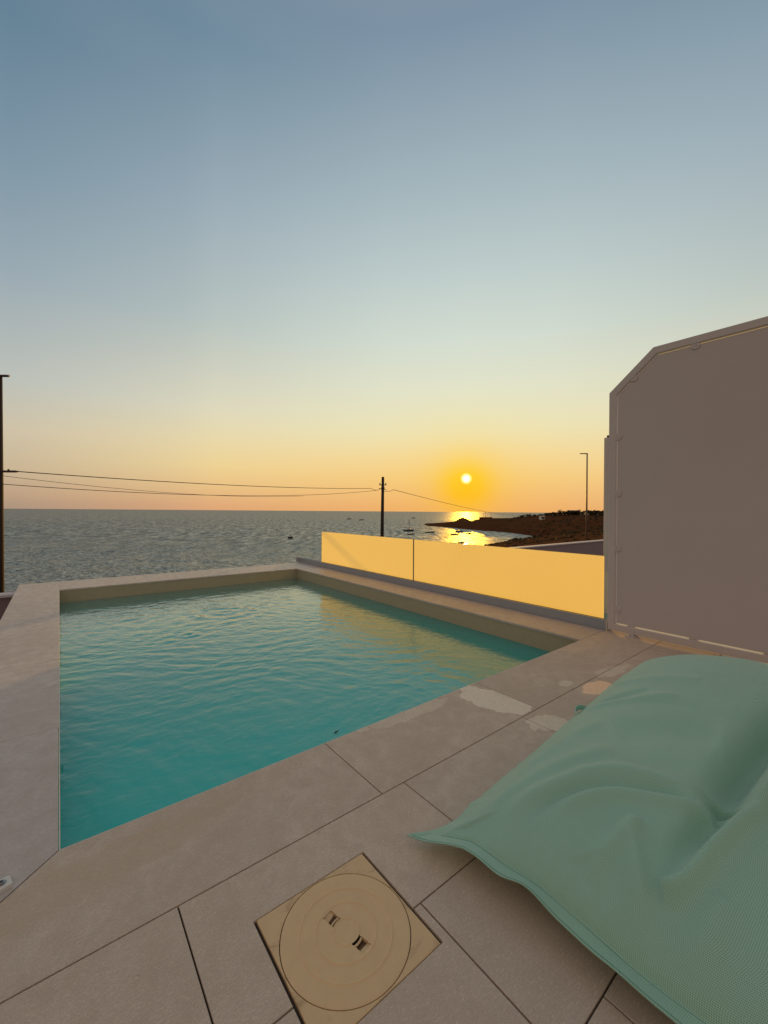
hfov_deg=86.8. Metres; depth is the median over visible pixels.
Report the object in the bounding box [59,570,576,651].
pool lining
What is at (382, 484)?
utility pole
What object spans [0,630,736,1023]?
deck
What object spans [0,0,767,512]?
sky
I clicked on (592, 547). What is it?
parapet wall
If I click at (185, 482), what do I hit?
overhead cable
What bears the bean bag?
on the deck
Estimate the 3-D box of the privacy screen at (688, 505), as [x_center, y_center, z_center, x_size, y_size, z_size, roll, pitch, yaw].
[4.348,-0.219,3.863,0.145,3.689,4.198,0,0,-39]
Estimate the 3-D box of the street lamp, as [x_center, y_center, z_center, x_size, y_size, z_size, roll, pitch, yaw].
[18.197,-0.617,36.999,0.745,9.483,0.180,0,0,0]
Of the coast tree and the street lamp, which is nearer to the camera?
the street lamp
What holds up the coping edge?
attached to the pool coping
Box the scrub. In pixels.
[469,514,603,546]
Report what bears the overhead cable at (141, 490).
attached to the utility pole at (2, 471)
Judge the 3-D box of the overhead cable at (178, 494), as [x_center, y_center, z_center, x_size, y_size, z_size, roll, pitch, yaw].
[-6.850,-1.212,21.898,0.026,0.846,20.236,1,0,39]
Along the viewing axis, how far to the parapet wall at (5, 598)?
8.14 m
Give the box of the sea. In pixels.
[4,509,562,591]
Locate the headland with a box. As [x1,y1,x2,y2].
[424,514,603,546]
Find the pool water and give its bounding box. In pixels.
[58,578,549,850]
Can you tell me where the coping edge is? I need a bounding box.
[59,614,579,849]
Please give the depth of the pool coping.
3.75 m
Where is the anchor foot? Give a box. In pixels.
[0,875,12,892]
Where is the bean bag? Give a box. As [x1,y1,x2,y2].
[406,654,767,1023]
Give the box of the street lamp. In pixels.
[580,453,587,540]
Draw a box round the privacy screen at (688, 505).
[607,316,767,663]
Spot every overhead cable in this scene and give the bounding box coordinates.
[3,484,376,495]
[6,476,291,496]
[19,471,370,488]
[393,489,536,515]
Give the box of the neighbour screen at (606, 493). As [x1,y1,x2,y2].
[603,435,608,613]
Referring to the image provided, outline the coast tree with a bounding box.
[566,510,579,514]
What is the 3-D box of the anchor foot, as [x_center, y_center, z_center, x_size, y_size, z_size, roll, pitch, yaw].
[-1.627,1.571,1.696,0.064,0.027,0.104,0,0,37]
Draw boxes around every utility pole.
[0,375,18,592]
[379,477,385,536]
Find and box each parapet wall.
[0,592,14,619]
[507,539,602,555]
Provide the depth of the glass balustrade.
7.13 m
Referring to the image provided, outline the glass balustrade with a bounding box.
[296,532,608,630]
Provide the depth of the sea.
215.94 m
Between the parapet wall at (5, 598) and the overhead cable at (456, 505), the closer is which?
the parapet wall at (5, 598)
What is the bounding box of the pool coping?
[0,562,604,902]
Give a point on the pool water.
(169, 698)
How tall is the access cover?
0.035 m
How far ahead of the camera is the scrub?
147.27 m
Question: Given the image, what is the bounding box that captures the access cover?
[256,854,439,1023]
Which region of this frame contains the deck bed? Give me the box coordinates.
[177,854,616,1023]

